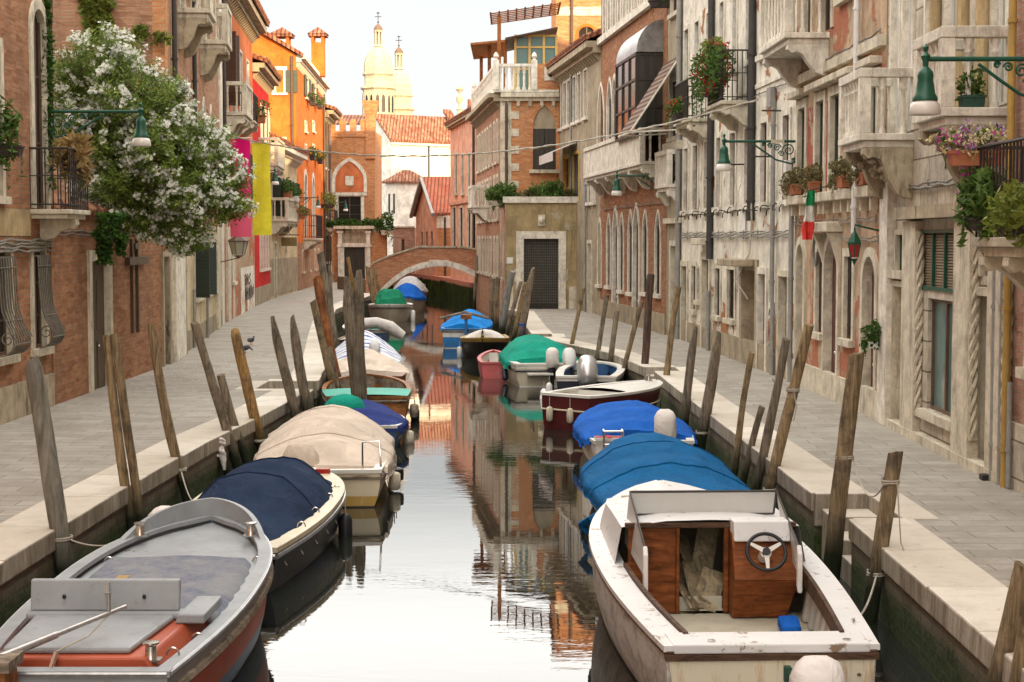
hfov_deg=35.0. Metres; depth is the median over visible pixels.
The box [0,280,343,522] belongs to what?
pavement
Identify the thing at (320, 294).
mooring post
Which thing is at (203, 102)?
window
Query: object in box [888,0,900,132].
window
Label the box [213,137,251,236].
banner
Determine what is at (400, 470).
fender
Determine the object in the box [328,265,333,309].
mooring post
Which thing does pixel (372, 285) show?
mooring post
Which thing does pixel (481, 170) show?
window
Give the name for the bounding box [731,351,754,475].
mooring post
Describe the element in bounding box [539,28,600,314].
grey house
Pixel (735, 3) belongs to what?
window
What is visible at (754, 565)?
cabin boat
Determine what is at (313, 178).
window
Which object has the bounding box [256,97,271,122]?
flower box
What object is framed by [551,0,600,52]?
tall brick house
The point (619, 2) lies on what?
window
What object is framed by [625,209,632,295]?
window
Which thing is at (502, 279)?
window
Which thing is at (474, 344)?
wooden boat
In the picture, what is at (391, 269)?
brick bridge
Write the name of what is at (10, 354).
window
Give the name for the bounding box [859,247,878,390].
door
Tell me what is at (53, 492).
mooring post
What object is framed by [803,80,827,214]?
window
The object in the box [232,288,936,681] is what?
canal water
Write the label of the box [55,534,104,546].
mooring rope
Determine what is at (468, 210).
window
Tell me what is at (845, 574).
landing steps
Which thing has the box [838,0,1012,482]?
stone palace
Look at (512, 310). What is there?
mooring post
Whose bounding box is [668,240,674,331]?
door
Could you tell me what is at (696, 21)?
window
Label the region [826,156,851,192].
flower box
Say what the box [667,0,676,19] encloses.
window
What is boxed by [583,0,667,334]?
brick palace
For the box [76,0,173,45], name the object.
creeper
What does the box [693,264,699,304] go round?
window
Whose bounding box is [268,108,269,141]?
window
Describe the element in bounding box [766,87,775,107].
meter box
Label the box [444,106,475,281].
tall pink house
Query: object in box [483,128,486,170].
window
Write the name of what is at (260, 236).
window
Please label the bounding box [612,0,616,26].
window
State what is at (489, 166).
window
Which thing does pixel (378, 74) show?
bell tower
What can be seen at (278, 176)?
window
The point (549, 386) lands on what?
fender
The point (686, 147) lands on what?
window
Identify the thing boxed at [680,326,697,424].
mooring post
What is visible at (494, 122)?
window
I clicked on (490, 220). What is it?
window
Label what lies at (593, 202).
window
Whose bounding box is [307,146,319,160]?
flower box
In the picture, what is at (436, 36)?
sky
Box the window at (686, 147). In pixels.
[680,143,689,214]
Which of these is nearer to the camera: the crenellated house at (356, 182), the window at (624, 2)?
the window at (624, 2)
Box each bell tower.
[360,16,396,114]
[392,36,414,114]
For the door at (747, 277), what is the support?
in the white house at (733, 286)
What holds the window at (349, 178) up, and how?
in the crenellated house at (356, 182)
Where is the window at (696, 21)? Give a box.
[690,16,700,94]
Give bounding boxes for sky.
[259,0,550,235]
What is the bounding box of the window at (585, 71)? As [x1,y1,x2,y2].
[581,67,587,120]
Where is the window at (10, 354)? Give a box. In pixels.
[0,242,32,365]
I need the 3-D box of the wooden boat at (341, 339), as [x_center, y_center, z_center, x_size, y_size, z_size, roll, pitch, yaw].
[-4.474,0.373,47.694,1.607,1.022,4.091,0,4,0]
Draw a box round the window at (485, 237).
[483,236,486,274]
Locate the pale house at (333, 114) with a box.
[325,104,341,272]
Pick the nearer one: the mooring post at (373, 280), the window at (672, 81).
the window at (672, 81)
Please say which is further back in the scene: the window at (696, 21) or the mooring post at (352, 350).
the window at (696, 21)
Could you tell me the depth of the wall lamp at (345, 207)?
105.80 m
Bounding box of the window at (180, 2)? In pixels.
[178,0,182,6]
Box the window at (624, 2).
[622,0,626,18]
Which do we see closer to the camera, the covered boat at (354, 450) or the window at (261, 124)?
the covered boat at (354, 450)
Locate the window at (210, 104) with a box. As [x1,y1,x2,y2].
[210,104,212,131]
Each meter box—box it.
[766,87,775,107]
[783,160,791,177]
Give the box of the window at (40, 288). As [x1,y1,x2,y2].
[29,242,65,356]
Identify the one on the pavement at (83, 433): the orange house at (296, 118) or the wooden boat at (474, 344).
the orange house at (296, 118)
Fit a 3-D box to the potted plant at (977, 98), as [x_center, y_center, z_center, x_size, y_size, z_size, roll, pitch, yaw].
[5.235,-2.880,18.614,0.376,0.571,0.417,0,4,0]
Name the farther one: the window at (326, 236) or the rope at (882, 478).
the window at (326, 236)
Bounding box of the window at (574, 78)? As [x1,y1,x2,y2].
[570,74,576,125]
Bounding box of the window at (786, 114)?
[776,107,791,206]
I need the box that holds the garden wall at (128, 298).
[49,199,171,404]
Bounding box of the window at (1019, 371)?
[1015,345,1023,378]
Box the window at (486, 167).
[485,126,488,168]
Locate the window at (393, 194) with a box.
[393,194,394,213]
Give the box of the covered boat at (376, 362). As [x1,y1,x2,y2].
[338,349,409,381]
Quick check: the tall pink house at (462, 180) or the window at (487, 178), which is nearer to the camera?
the window at (487, 178)
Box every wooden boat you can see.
[321,373,411,417]
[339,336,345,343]
[440,309,492,347]
[460,329,508,357]
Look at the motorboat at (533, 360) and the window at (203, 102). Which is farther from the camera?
the window at (203, 102)
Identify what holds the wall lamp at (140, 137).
attached to the brick house at (32, 223)
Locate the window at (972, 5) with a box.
[969,0,975,81]
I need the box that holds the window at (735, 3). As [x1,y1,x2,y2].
[728,0,738,74]
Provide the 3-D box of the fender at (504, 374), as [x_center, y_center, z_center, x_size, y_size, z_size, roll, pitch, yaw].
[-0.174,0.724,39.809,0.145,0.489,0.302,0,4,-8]
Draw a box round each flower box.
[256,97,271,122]
[296,206,311,218]
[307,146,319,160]
[308,90,320,105]
[315,94,325,109]
[316,150,326,163]
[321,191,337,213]
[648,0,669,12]
[663,95,690,126]
[687,37,736,126]
[777,166,803,198]
[797,162,822,197]
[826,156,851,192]
[846,163,866,189]
[918,119,1008,168]
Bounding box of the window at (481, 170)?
[480,130,483,171]
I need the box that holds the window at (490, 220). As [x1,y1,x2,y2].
[488,176,491,221]
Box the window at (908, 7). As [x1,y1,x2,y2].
[899,0,915,131]
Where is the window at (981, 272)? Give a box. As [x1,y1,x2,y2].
[978,251,986,275]
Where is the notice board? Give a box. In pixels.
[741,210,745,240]
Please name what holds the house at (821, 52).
on the pavement at (979, 523)
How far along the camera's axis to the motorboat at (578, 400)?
30.15 m
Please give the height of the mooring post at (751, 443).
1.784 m
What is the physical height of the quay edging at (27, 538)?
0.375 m
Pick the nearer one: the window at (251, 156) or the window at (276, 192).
the window at (251, 156)
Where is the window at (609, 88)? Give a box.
[606,76,611,139]
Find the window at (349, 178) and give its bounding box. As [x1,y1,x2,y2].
[332,158,366,224]
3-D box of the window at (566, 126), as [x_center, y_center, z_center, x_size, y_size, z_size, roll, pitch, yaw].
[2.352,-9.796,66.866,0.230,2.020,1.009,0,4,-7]
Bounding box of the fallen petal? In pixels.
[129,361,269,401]
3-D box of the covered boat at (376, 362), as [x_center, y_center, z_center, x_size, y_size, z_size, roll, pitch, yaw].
[-3.318,0.887,37.680,2.009,1.251,4.144,0,4,0]
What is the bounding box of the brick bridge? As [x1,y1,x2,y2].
[366,246,475,292]
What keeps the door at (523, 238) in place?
in the gate house at (539, 234)
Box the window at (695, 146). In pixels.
[688,140,698,213]
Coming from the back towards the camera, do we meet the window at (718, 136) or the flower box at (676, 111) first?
the flower box at (676, 111)
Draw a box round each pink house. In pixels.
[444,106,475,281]
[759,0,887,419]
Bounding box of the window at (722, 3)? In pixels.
[718,0,725,66]
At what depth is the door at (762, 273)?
35.09 m
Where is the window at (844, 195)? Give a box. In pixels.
[834,66,852,211]
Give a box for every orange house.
[252,27,329,290]
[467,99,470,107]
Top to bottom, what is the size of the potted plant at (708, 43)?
0.648 m
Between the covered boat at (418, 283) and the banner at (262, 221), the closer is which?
the banner at (262, 221)
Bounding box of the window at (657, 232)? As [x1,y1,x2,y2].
[653,209,660,298]
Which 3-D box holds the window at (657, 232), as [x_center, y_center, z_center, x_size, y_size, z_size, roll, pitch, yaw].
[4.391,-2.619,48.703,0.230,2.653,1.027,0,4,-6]
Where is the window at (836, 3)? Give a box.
[833,0,849,6]
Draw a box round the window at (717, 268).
[710,263,721,320]
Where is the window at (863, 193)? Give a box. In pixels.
[853,55,881,210]
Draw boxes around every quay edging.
[0,293,370,585]
[508,309,1023,681]
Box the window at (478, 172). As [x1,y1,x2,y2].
[477,133,480,173]
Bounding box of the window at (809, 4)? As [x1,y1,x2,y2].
[804,0,813,31]
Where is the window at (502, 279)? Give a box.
[501,232,503,280]
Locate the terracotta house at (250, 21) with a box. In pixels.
[222,0,269,321]
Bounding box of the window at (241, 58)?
[239,49,242,111]
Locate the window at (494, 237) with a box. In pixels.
[492,236,495,277]
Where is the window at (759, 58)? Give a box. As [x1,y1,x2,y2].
[755,0,762,61]
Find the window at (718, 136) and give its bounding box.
[711,131,722,211]
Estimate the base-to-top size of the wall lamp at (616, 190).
0.735 m
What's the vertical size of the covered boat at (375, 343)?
1.467 m
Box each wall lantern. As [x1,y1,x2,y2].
[220,237,248,262]
[848,224,878,265]
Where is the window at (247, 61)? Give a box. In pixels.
[246,58,248,83]
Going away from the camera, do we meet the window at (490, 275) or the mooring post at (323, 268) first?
the mooring post at (323, 268)
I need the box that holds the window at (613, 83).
[611,73,614,137]
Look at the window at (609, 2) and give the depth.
57.50 m
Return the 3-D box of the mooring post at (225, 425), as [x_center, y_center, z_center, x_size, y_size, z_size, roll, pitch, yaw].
[-4.218,1.124,23.755,0.926,2.819,0.166,0,4,-8]
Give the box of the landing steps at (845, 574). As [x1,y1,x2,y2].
[821,509,876,586]
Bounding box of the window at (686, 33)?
[683,24,689,95]
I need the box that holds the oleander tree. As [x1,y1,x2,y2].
[51,19,259,260]
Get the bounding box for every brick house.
[0,0,90,424]
[49,0,234,362]
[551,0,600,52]
[972,0,1023,494]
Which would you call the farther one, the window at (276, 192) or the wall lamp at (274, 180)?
the window at (276, 192)
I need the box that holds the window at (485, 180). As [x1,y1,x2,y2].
[483,179,486,222]
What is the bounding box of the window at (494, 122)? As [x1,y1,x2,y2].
[492,120,495,165]
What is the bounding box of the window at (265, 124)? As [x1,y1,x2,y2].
[264,106,266,141]
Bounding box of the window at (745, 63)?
[741,0,748,67]
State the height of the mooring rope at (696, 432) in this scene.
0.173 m
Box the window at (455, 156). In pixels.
[453,152,457,195]
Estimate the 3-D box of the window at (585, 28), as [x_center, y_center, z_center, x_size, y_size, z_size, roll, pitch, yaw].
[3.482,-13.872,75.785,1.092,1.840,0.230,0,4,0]
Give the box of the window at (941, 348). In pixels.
[916,299,952,430]
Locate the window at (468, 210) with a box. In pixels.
[467,205,470,246]
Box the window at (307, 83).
[304,75,310,100]
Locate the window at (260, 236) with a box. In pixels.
[259,235,263,271]
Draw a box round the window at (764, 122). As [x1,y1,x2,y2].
[755,115,769,207]
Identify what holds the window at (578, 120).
in the grey house at (574, 69)
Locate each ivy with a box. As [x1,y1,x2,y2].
[41,0,56,189]
[89,211,129,267]
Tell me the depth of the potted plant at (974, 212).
16.73 m
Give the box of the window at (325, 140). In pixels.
[325,140,326,169]
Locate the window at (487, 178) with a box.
[485,178,488,222]
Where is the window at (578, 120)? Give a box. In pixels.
[575,71,580,123]
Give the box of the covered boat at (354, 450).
[253,404,395,507]
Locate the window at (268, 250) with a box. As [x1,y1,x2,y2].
[267,235,270,269]
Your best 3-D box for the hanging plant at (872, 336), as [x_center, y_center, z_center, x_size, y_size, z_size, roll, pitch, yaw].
[5.460,-0.039,24.613,0.380,0.620,0.361,0,4,0]
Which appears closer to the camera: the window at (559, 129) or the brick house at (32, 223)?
the brick house at (32, 223)
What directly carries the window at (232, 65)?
in the terracotta house at (250, 21)
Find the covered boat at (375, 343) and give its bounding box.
[335,330,402,363]
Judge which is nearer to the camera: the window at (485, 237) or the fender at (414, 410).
the fender at (414, 410)
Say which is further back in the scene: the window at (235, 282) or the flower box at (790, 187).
the window at (235, 282)
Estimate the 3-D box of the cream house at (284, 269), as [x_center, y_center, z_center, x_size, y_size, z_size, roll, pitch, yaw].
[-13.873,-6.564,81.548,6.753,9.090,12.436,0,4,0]
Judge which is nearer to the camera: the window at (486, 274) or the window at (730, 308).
the window at (730, 308)
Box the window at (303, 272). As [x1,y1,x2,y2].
[302,249,305,273]
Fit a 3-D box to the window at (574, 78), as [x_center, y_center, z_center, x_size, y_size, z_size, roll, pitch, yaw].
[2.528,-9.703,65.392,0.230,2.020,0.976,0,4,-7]
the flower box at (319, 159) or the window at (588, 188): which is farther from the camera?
the flower box at (319, 159)
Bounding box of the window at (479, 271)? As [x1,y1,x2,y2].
[477,236,480,273]
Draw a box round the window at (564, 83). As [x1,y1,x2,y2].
[561,80,565,129]
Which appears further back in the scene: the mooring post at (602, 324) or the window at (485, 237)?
the window at (485, 237)
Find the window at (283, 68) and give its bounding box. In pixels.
[272,66,287,94]
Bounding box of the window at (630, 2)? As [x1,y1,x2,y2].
[628,0,632,13]
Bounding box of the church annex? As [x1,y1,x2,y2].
[382,170,421,255]
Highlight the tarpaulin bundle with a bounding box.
[324,394,364,408]
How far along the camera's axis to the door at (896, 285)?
24.24 m
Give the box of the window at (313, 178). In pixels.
[312,172,314,236]
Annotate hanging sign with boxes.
[279,226,298,245]
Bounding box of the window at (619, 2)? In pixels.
[617,0,621,22]
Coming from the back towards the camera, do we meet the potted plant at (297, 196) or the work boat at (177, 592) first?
the potted plant at (297, 196)
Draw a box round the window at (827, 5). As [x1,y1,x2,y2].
[822,0,833,31]
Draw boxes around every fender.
[338,499,352,537]
[388,459,400,489]
[393,455,403,480]
[403,420,413,443]
[410,310,414,320]
[410,395,418,417]
[457,341,461,356]
[502,367,507,380]
[546,375,551,391]
[546,397,552,421]
[567,408,572,422]
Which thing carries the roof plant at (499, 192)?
on the gate house at (539, 234)
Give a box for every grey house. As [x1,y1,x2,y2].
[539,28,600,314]
[618,0,682,334]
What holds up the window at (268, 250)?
in the crimson house at (267, 76)
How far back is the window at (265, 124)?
73.54 m
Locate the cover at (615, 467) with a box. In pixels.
[578,432,750,533]
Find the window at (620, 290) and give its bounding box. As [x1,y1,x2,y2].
[616,212,623,293]
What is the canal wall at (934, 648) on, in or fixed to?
in the canal water
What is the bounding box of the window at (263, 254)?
[262,235,265,270]
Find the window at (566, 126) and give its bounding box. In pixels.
[564,78,569,128]
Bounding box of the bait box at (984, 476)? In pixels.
[979,473,988,480]
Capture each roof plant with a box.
[483,181,517,211]
[516,189,536,196]
[528,179,564,196]
[561,187,576,196]
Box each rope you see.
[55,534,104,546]
[179,467,191,499]
[217,438,231,475]
[695,430,708,433]
[772,377,787,397]
[786,387,799,420]
[834,453,899,496]
[852,569,884,619]
[896,481,904,550]
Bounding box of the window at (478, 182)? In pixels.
[475,182,478,223]
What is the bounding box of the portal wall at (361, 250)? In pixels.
[333,226,386,281]
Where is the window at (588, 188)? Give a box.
[585,185,590,205]
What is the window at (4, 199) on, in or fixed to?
in the brick house at (32, 223)
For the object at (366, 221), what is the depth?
105.67 m
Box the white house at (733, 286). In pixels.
[673,0,797,379]
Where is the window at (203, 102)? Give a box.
[202,96,205,130]
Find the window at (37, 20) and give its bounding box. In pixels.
[28,0,51,208]
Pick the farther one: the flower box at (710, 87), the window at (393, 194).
the window at (393, 194)
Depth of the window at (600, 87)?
59.22 m
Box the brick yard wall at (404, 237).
[393,226,415,288]
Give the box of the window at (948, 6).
[941,0,956,25]
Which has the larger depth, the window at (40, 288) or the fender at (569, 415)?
the fender at (569, 415)
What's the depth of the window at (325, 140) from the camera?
107.05 m
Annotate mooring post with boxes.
[25,355,74,575]
[102,333,144,530]
[148,323,192,501]
[190,322,242,469]
[217,374,250,463]
[231,328,265,452]
[271,316,299,418]
[290,314,311,411]
[310,299,337,388]
[313,275,341,376]
[317,251,339,348]
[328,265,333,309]
[328,346,340,387]
[343,276,364,398]
[346,257,353,291]
[353,269,366,398]
[365,266,373,303]
[368,267,375,302]
[371,268,376,295]
[373,269,379,291]
[472,255,477,307]
[489,278,494,330]
[494,277,499,331]
[498,270,515,333]
[504,281,522,335]
[510,282,526,341]
[517,267,534,336]
[570,288,584,343]
[594,295,608,360]
[607,311,619,361]
[622,301,643,380]
[641,274,654,363]
[659,286,680,408]
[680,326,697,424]
[694,330,720,449]
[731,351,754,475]
[740,405,764,483]
[751,338,789,489]
[764,323,813,488]
[823,352,864,581]
[862,451,902,623]
[986,560,1023,681]
[1009,586,1023,681]
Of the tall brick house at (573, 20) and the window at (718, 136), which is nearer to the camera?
the window at (718, 136)
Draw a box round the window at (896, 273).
[888,229,901,278]
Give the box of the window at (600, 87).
[597,82,604,142]
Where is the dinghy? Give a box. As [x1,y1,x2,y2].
[477,349,502,378]
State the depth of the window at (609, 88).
57.81 m
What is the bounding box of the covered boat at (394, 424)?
[353,399,408,447]
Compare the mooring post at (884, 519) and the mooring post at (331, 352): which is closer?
the mooring post at (884, 519)
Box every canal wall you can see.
[0,299,370,627]
[337,276,365,292]
[390,273,473,304]
[506,315,988,681]
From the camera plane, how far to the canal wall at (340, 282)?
90.57 m
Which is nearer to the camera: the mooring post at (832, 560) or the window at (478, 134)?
the mooring post at (832, 560)
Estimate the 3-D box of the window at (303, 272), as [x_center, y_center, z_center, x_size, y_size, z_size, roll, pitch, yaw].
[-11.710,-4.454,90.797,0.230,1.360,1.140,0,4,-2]
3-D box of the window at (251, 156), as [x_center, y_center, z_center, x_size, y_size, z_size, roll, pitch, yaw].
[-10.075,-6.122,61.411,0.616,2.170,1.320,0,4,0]
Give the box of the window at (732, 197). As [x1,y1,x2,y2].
[725,130,736,210]
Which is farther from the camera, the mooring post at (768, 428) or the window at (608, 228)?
the window at (608, 228)
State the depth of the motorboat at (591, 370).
35.45 m
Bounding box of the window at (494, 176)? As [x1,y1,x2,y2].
[492,175,495,221]
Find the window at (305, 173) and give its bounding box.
[304,169,307,236]
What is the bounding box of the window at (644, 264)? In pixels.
[639,209,647,296]
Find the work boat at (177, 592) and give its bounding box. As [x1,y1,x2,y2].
[0,497,273,681]
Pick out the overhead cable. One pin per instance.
(709, 112)
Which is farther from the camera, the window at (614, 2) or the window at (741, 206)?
the window at (614, 2)
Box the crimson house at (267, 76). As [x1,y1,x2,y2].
[252,53,284,306]
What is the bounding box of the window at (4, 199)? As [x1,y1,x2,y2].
[0,38,11,203]
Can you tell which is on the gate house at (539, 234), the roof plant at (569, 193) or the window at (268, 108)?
the roof plant at (569, 193)
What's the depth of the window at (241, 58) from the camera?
61.61 m
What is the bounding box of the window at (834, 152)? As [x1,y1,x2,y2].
[817,73,841,213]
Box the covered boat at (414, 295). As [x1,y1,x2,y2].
[395,283,426,311]
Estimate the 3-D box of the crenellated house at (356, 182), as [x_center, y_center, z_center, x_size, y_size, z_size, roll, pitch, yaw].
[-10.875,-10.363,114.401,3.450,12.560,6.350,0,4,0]
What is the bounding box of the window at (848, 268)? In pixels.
[836,248,855,347]
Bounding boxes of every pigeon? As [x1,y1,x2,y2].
[243,345,252,352]
[247,336,254,344]
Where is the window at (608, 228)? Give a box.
[604,213,610,288]
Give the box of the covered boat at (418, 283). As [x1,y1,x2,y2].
[394,276,427,295]
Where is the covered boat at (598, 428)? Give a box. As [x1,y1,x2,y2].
[572,400,697,459]
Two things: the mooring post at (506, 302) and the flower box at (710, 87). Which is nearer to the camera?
the flower box at (710, 87)
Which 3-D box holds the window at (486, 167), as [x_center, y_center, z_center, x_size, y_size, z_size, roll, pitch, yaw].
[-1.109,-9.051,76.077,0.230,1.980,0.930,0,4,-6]
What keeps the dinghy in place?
on the canal water
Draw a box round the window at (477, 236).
[476,236,478,272]
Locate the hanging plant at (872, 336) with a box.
[859,318,881,358]
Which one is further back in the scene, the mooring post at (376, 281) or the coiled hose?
the mooring post at (376, 281)
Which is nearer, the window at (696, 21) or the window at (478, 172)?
the window at (696, 21)
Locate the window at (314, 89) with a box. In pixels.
[312,84,317,102]
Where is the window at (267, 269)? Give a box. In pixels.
[265,235,268,270]
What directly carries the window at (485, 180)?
in the terrace palazzo
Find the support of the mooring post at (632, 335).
in the canal water
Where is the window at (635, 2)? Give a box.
[633,0,638,9]
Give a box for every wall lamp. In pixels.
[48,102,150,146]
[270,167,278,184]
[300,195,320,207]
[326,200,347,210]
[611,171,656,195]
[716,134,795,170]
[909,44,1023,115]
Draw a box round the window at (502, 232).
[500,232,502,280]
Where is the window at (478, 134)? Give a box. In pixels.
[475,134,478,174]
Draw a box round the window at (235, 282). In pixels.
[232,255,237,284]
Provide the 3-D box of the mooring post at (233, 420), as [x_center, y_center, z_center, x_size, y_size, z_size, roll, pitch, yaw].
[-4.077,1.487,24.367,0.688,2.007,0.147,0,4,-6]
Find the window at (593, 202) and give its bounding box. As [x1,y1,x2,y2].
[589,187,595,204]
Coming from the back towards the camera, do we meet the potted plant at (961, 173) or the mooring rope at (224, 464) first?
the mooring rope at (224, 464)
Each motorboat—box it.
[342,317,405,342]
[368,288,412,321]
[498,334,578,386]
[540,374,662,430]
[556,355,624,389]
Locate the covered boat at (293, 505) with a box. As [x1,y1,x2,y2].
[148,456,345,593]
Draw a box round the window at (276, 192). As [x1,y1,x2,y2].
[272,177,282,218]
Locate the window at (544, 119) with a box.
[529,105,558,172]
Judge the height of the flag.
0.972 m
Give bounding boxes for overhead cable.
[223,99,758,156]
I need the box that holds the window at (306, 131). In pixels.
[305,120,308,133]
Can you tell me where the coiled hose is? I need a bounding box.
[812,238,818,266]
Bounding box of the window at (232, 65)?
[226,31,239,105]
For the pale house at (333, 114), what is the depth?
107.68 m
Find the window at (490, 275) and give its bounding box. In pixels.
[488,236,491,276]
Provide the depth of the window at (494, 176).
72.80 m
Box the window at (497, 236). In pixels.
[494,235,498,277]
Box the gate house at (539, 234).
[500,197,577,308]
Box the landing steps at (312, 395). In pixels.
[310,389,313,407]
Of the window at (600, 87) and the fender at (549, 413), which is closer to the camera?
the fender at (549, 413)
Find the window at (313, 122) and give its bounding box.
[312,120,315,133]
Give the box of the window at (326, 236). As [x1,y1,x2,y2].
[326,236,327,263]
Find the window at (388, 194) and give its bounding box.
[388,194,389,212]
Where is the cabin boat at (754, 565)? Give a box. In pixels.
[588,480,879,681]
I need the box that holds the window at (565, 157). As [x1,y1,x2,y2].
[563,153,568,196]
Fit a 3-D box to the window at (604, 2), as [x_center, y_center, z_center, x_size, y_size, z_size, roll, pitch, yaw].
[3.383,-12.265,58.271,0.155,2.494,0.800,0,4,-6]
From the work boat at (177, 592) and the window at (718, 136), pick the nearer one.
the work boat at (177, 592)
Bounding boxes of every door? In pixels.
[87,250,113,392]
[161,251,171,366]
[273,240,277,297]
[342,243,365,278]
[516,231,565,308]
[587,240,592,312]
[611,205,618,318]
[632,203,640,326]
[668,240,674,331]
[680,260,688,341]
[700,252,711,346]
[738,260,758,367]
[755,267,768,371]
[776,270,787,379]
[793,237,806,359]
[821,237,840,375]
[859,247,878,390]
[890,280,901,418]
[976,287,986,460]
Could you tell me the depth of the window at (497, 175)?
70.96 m
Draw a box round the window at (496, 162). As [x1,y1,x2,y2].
[494,118,498,164]
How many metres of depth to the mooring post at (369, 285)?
72.90 m
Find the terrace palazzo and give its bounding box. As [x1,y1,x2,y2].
[465,2,560,319]
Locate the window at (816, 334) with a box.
[811,244,821,340]
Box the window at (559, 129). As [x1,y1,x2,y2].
[557,84,560,131]
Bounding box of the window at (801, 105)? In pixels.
[786,89,808,215]
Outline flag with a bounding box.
[802,186,826,239]
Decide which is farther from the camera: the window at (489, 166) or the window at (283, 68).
the window at (283, 68)
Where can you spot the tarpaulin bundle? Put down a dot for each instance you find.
(350, 401)
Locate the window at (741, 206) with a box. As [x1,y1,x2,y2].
[739,126,746,209]
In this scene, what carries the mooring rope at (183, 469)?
attached to the mooring post at (169, 431)
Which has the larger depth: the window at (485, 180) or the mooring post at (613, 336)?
the window at (485, 180)
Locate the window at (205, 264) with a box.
[194,237,216,301]
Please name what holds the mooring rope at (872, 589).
attached to the mooring post at (884, 519)
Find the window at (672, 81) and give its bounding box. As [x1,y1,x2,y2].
[666,76,675,142]
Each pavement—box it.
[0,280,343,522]
[529,309,1023,586]
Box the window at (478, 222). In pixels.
[477,181,480,223]
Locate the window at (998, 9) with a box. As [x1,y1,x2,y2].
[988,0,1008,105]
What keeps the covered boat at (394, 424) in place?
on the canal water
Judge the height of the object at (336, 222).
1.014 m
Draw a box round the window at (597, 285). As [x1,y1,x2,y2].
[595,217,601,287]
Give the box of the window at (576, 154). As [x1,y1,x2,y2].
[572,150,579,200]
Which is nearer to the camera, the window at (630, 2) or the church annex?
the window at (630, 2)
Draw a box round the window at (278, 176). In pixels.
[278,176,287,218]
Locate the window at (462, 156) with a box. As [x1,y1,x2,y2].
[460,152,463,195]
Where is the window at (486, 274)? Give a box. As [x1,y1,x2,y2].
[485,236,488,275]
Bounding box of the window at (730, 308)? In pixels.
[722,266,736,324]
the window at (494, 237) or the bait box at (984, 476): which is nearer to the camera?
the bait box at (984, 476)
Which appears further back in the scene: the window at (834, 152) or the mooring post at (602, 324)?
the mooring post at (602, 324)
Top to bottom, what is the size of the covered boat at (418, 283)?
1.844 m
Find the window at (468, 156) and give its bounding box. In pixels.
[466,152,470,195]
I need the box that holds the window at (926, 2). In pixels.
[923,0,928,34]
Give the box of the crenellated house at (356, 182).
[331,100,381,279]
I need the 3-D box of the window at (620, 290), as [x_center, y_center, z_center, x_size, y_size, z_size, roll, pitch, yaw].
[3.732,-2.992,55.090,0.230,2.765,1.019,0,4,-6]
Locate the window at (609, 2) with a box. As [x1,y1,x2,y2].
[607,0,611,30]
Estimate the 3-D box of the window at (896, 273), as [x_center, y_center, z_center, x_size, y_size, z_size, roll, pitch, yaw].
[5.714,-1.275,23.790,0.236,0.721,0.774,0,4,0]
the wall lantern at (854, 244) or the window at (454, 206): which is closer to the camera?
the wall lantern at (854, 244)
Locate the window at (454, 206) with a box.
[452,205,455,245]
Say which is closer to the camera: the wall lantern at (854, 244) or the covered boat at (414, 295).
the wall lantern at (854, 244)
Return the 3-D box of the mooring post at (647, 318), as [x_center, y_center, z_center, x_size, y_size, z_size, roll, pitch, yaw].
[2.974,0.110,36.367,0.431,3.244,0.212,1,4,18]
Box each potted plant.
[0,95,25,189]
[47,129,96,189]
[280,177,297,197]
[291,186,304,200]
[698,36,729,60]
[951,164,1008,255]
[955,64,987,106]
[956,137,986,205]
[981,178,1023,247]
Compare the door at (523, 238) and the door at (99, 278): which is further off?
the door at (523, 238)
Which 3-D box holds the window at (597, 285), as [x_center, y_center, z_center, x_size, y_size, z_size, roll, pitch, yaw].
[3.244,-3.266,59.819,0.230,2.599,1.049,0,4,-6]
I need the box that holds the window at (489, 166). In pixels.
[488,123,491,167]
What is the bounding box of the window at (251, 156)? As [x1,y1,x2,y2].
[250,153,252,203]
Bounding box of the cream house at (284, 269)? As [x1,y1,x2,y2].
[269,132,309,298]
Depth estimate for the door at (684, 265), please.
45.21 m
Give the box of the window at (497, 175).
[494,173,498,220]
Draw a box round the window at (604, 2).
[602,0,606,34]
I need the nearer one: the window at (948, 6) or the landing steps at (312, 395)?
the window at (948, 6)
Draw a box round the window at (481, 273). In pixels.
[480,236,483,274]
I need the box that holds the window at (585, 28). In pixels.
[576,24,595,39]
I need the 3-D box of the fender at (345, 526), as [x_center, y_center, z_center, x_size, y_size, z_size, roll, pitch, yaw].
[-1.963,2.251,19.140,0.164,0.790,0.164,0,4,0]
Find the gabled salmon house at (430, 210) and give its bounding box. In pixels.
[409,176,450,275]
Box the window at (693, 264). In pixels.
[687,261,696,314]
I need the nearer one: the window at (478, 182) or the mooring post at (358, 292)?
the mooring post at (358, 292)
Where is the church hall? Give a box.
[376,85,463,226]
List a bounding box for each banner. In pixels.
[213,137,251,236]
[227,142,271,234]
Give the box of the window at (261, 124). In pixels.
[260,101,262,136]
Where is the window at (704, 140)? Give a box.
[699,138,706,212]
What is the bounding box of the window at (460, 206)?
[459,205,462,245]
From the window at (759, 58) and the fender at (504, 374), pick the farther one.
the fender at (504, 374)
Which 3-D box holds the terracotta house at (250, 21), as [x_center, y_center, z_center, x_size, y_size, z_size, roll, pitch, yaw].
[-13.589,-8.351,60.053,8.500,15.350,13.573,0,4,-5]
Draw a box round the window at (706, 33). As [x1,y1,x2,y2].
[702,9,707,85]
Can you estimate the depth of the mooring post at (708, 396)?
25.89 m
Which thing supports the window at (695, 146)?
in the white house at (733, 286)

